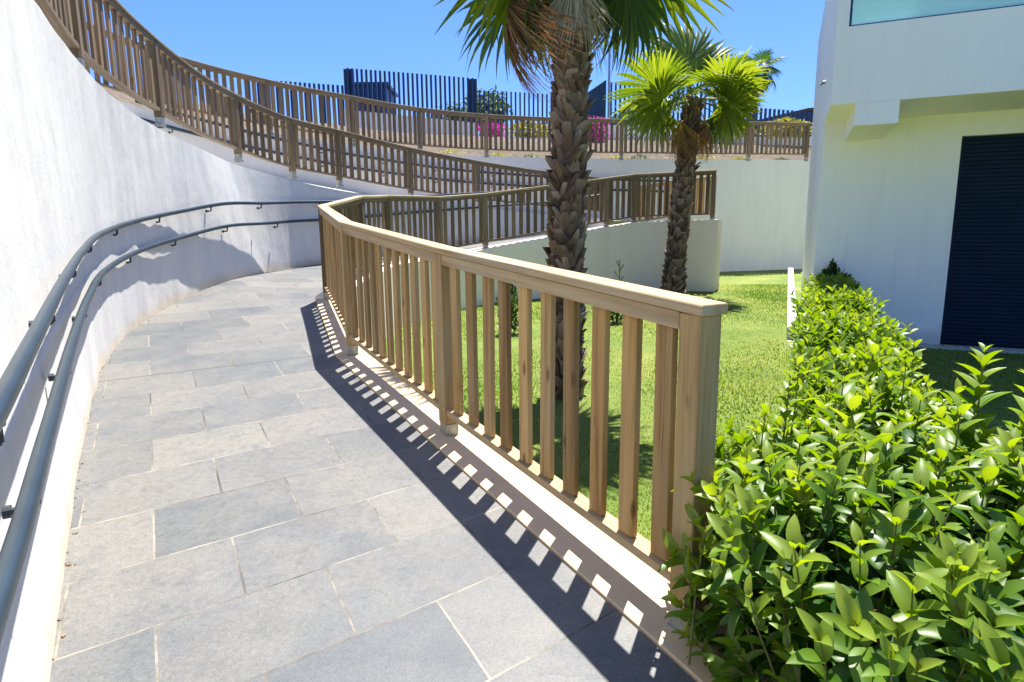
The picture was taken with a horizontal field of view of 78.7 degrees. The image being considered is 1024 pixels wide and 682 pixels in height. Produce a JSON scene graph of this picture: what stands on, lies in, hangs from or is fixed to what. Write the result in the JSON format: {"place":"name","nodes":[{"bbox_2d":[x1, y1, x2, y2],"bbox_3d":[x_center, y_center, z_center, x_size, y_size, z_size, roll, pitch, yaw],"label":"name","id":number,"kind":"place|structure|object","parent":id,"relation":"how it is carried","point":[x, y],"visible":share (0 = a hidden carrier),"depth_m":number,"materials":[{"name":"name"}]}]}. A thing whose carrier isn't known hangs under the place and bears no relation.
{"place":"outdoors","nodes":[
{"label":"outdoors","id":0,"kind":"place"},
{"bbox_2d":[50,225,694,681],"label":"ramp path","id":1,"kind":"structure","parent":0,"point":[270,487],"depth_m":2.55,"materials":[{"name":"stone"}]},
{"bbox_2d":[52,269,281,657],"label":"leaf litter","id":2,"kind":"object","parent":1,"relation":"on","point":[63,634],"visible":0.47,"depth_m":2.62,"materials":[{"name":"brown plant"}]},
{"bbox_2d":[355,82,397,112],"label":"garden shed","id":3,"kind":"structure","parent":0,"point":[378,91],"depth_m":24.70,"materials":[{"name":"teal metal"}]},
{"bbox_2d":[84,0,824,136],"label":"sky","id":4,"kind":"structure","parent":0,"point":[303,41],"materials":[{"name":"blue"}]},
{"bbox_2d":[103,87,810,159],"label":"planted bank","id":5,"kind":"structure","parent":0,"point":[121,97],"depth_m":17.09,"materials":[{"name":"soil"}]},
{"bbox_2d":[248,81,344,125],"bbox_3d":[-7.872,-8.186,22.962,3.600,2.760,0.125,-1,10,0],"label":"metal screen","id":6,"kind":"object","parent":5,"relation":"on","point":[314,87],"visible":0.26,"depth_m":22.80,"materials":[{"name":"blue metal"}]},
{"bbox_2d":[344,109,474,135],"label":"wall","id":7,"kind":"structure","parent":5,"relation":"on","point":[426,130],"depth_m":19.43,"materials":[{"name":"white paint"}]},
{"bbox_2d":[343,68,476,122],"bbox_3d":[-3.688,-8.370,22.904,4.830,3.070,0.260,-1,10,0],"label":"metal screen","id":8,"kind":"object","parent":5,"relation":"on","point":[349,83],"visible":0.49,"depth_m":22.67,"materials":[{"name":"blue metal"}]},
{"bbox_2d":[430,101,483,121],"bbox_3d":[-2.374,-8.604,26.380,2.363,2.952,2.554,-1,10,0],"label":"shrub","id":9,"kind":"object","parent":5,"relation":"on","point":[452,108],"visible":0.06,"depth_m":25.67,"materials":[{"name":"green plant"}]},
{"bbox_2d":[460,85,513,131],"bbox_3d":[-1.205,-9.721,28.814,2.653,4.313,2.530,-7,12,-35],"label":"tree","id":10,"kind":"object","parent":5,"relation":"on","point":[491,106],"visible":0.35,"depth_m":28.44,"materials":[{"name":"green plant"}]},
{"bbox_2d":[478,120,504,136],"bbox_3d":[-0.612,-6.160,18.735,0.903,0.825,0.793,-1,10,0],"label":"bougainvillea","id":11,"kind":"object","parent":5,"relation":"on","point":[498,130],"visible":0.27,"depth_m":18.58,"materials":[{"name":"pink plant"}]},
{"bbox_2d":[489,152,509,156],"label":"weed tuft","id":12,"kind":"object","parent":5,"relation":"on","point":[498,153],"visible":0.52,"depth_m":16.20,"materials":[{"name":"yellow plant"}]},
{"bbox_2d":[478,90,551,136],"bbox_3d":[0.630,-8.047,23.049,3.800,2.310,0.125,-1,10,0],"label":"metal screen","id":13,"kind":"object","parent":5,"relation":"on","point":[511,105],"visible":0.27,"depth_m":22.89,"materials":[{"name":"blue metal"}]},
{"bbox_2d":[498,121,551,136],"bbox_3d":[0.547,-6.492,19.450,2.318,0.792,1.015,-1,10,0],"label":"shrub","id":14,"kind":"object","parent":5,"relation":"on","point":[525,127],"visible":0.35,"depth_m":19.36,"materials":[{"name":"yellow plant"}]},
{"bbox_2d":[587,116,609,141],"bbox_3d":[2.482,-6.206,18.724,0.964,1.012,0.774,-1,10,0],"label":"bougainvillea","id":15,"kind":"object","parent":5,"relation":"on","point":[598,131],"visible":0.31,"depth_m":18.57,"materials":[{"name":"pink plant"}]},
{"bbox_2d":[587,49,610,135],"bbox_3d":[3.054,-8.729,22.792,1.020,3.700,0.140,-1,10,0],"label":"sloping panel","id":16,"kind":"object","parent":5,"relation":"on","point":[597,107],"visible":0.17,"depth_m":22.75,"materials":[{"name":"teal metal"}]},
{"bbox_2d":[609,108,631,124],"bbox_3d":[4.852,-9.194,28.876,2.966,3.151,2.678,-1,10,0],"label":"tree","id":17,"kind":"object","parent":5,"relation":"on","point":[621,117],"visible":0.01,"depth_m":28.13,"materials":[{"name":"green plant"}]},
{"bbox_2d":[604,125,676,136],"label":"wall","id":18,"kind":"structure","parent":5,"relation":"on","point":[614,131],"depth_m":19.73,"materials":[{"name":"white paint"}]},
{"bbox_2d":[509,137,811,145],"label":"terrace kerb","id":19,"kind":"structure","parent":5,"relation":"on","point":[614,138],"depth_m":19.41,"materials":[{"name":"white paint"}]},
{"bbox_2d":[610,82,734,135],"bbox_3d":[5.929,-8.198,22.981,4.800,2.540,0.125,-1,10,0],"label":"metal screen","id":20,"kind":"object","parent":5,"relation":"on","point":[709,106],"visible":0.08,"depth_m":22.86,"materials":[{"name":"blue metal"}]},
{"bbox_2d":[738,47,787,119],"bbox_3d":[10.022,-9.639,25.753,2.246,4.739,2.328,-1,10,0],"label":"palm tree","id":21,"kind":"object","parent":5,"relation":"on","point":[763,55],"visible":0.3,"depth_m":25.11,"materials":[{"name":"green plant"}]},
{"bbox_2d":[733,108,813,136],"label":"distant house","id":22,"kind":"structure","parent":5,"relation":"on","point":[808,110],"depth_m":25.81,"materials":[{"name":"teal metal"}]},
{"bbox_2d":[742,108,812,136],"bbox_3d":[10.732,-7.823,23.153,4.600,1.660,0.125,-1,10,0],"label":"metal screen","id":23,"kind":"object","parent":5,"relation":"on","point":[783,113],"visible":0.2,"depth_m":23.02,"materials":[{"name":"blue metal"}]},
{"bbox_2d":[755,116,812,138],"bbox_3d":[8.626,-6.582,19.460,2.342,0.819,0.965,-1,10,0],"label":"shrub","id":24,"kind":"object","parent":5,"relation":"on","point":[785,119],"visible":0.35,"depth_m":19.38,"materials":[{"name":"yellow plant"}]},
{"bbox_2d":[307,183,626,220],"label":"path","id":25,"kind":"structure","parent":0,"point":[361,193],"depth_m":12.83,"materials":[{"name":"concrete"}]},
{"bbox_2d":[379,269,1023,541],"bbox_3d":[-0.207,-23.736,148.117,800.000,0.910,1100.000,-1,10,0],"label":"lawn","id":26,"kind":"structure","parent":0,"point":[763,277],"depth_m":6.68,"materials":[{"name":"green plant"}]},
{"bbox_2d":[0,0,603,681],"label":"retaining wall","id":27,"kind":"structure","parent":26,"relation":"on","point":[84,154],"depth_m":4.34,"materials":[{"name":"white paint"}]},
{"bbox_2d":[0,189,527,445],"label":"handrail","id":28,"kind":"object","parent":27,"relation":"attached to","point":[14,375],"visible":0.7,"depth_m":2.15,"materials":[{"name":"grey metal"}]},
{"bbox_2d":[0,193,603,644],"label":"handrail","id":29,"kind":"object","parent":27,"relation":"attached to","point":[22,513],"visible":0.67,"depth_m":1.73,"materials":[{"name":"grey metal"}]},
{"bbox_2d":[34,0,609,211],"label":"wooden fence","id":30,"kind":"object","parent":27,"relation":"on","point":[66,19],"visible":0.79,"depth_m":9.00,"materials":[{"name":"brown wood"}]},
{"bbox_2d":[117,100,809,271],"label":"wall","id":31,"kind":"structure","parent":26,"relation":"on","point":[760,209],"depth_m":17.11,"materials":[{"name":"white paint"}]},
{"bbox_2d":[135,100,665,181],"bbox_3d":[-1.500,-4.191,14.154,12.123,0.862,1.967,-7,11,-33],"label":"handrail","id":32,"kind":"object","parent":31,"relation":"attached to","point":[354,155],"visible":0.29,"depth_m":13.48,"materials":[{"name":"blue paint"}]},
{"bbox_2d":[140,117,663,192],"bbox_3d":[-1.498,-3.924,14.199,12.123,0.862,1.967,-7,11,-33],"label":"handrail","id":33,"kind":"object","parent":31,"relation":"attached to","point":[172,128],"visible":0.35,"depth_m":12.88,"materials":[{"name":"blue paint"}]},
{"bbox_2d":[58,22,810,160],"bbox_3d":[-0.713,-4.964,13.084,19.684,1.605,4.385,-8,12,-38],"label":"wooden fence","id":34,"kind":"object","parent":31,"relation":"on","point":[352,109],"visible":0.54,"depth_m":14.69,"materials":[{"name":"brown wood"}]},
{"bbox_2d":[434,148,465,154],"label":"weed tuft","id":35,"kind":"object","parent":31,"relation":"on","point":[454,151],"visible":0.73,"depth_m":15.61,"materials":[{"name":"yellow plant"}]},
{"bbox_2d":[523,153,544,156],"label":"weed tuft","id":36,"kind":"object","parent":31,"relation":"on","point":[530,155],"visible":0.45,"depth_m":16.48,"materials":[{"name":"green plant"}]},
{"bbox_2d":[603,155,628,158],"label":"weed tuft","id":37,"kind":"object","parent":31,"relation":"on","point":[613,157],"visible":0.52,"depth_m":16.89,"materials":[{"name":"yellow plant"}]},
{"bbox_2d":[629,154,648,158],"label":"weed tuft","id":38,"kind":"object","parent":31,"relation":"on","point":[640,155],"visible":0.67,"depth_m":16.97,"materials":[{"name":"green plant"}]},
{"bbox_2d":[696,154,718,159],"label":"weed tuft","id":39,"kind":"object","parent":31,"relation":"on","point":[705,157],"visible":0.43,"depth_m":17.26,"materials":[{"name":"yellow plant"}]},
{"bbox_2d":[731,156,753,159],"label":"weed tuft","id":40,"kind":"object","parent":31,"relation":"on","point":[741,157],"visible":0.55,"depth_m":17.51,"materials":[{"name":"yellow plant"}]},
{"bbox_2d":[496,284,517,332],"bbox_3d":[-0.025,-0.462,8.799,0.415,0.957,0.439,-1,10,0],"label":"shrub","id":41,"kind":"object","parent":26,"relation":"on","point":[514,300],"visible":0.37,"depth_m":8.75,"materials":[{"name":"green plant"}]},
{"bbox_2d":[315,219,721,344],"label":"garden wall","id":42,"kind":"structure","parent":26,"relation":"on","point":[637,249],"depth_m":13.21,"materials":[{"name":"white paint"}]},
{"bbox_2d":[317,170,727,641],"bbox_3d":[0.201,-1.399,8.169,4.700,2.560,12.286,3,10,17],"label":"wooden fence","id":43,"kind":"object","parent":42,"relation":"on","point":[351,242],"visible":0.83,"depth_m":2.71,"materials":[{"name":"brown wood"}]},
{"bbox_2d":[636,175,716,221],"bbox_3d":[3.816,-3.254,14.716,1.933,1.225,0.225,1,10,6],"label":"wooden fence","id":44,"kind":"object","parent":42,"relation":"on","point":[697,195],"visible":0.29,"depth_m":14.66,"materials":[{"name":"brown wood"}]},
{"bbox_2d":[316,299,778,681],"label":"kerb","id":45,"kind":"structure","parent":26,"relation":"on","point":[631,588],"depth_m":2.61,"materials":[{"name":"white concrete"}]},
{"bbox_2d":[433,0,733,400],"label":"palm tree","id":46,"kind":"object","parent":26,"relation":"on","point":[564,32],"visible":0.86,"depth_m":5.34,"materials":[{"name":"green plant"}]},
{"bbox_2d":[610,259,623,322],"bbox_3d":[1.606,-0.705,9.597,0.469,1.083,0.507,-1,10,0],"label":"shrub","id":47,"kind":"object","parent":26,"relation":"on","point":[616,317],"visible":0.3,"depth_m":9.58,"materials":[{"name":"green plant"}]},
{"bbox_2d":[605,21,773,293],"bbox_3d":[3.365,-3.654,12.259,3.227,5.747,2.620,-1,10,0],"label":"palm tree","id":48,"kind":"object","parent":26,"relation":"on","point":[733,80],"visible":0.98,"depth_m":12.05,"materials":[{"name":"green plant"}]},
{"bbox_2d":[787,268,796,340],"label":"edging wall","id":49,"kind":"structure","parent":26,"relation":"on","point":[791,288],"depth_m":10.56,"materials":[{"name":"white paint"}]},
{"bbox_2d":[793,258,851,318],"bbox_3d":[4.203,-0.492,8.245,0.952,1.212,0.530,-1,10,0],"label":"shrub","id":50,"kind":"object","parent":26,"relation":"on","point":[831,269],"visible":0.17,"depth_m":8.16,"materials":[{"name":"green plant"}]},
{"bbox_2d":[658,272,1023,681],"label":"hedge","id":51,"kind":"object","parent":26,"relation":"on","point":[822,566],"visible":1,"depth_m":1.65,"materials":[{"name":"green plant"}]},
{"bbox_2d":[801,0,1023,353],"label":"house","id":52,"kind":"structure","parent":26,"relation":"on","point":[915,208],"depth_m":7.71,"materials":[{"name":"white paint"}]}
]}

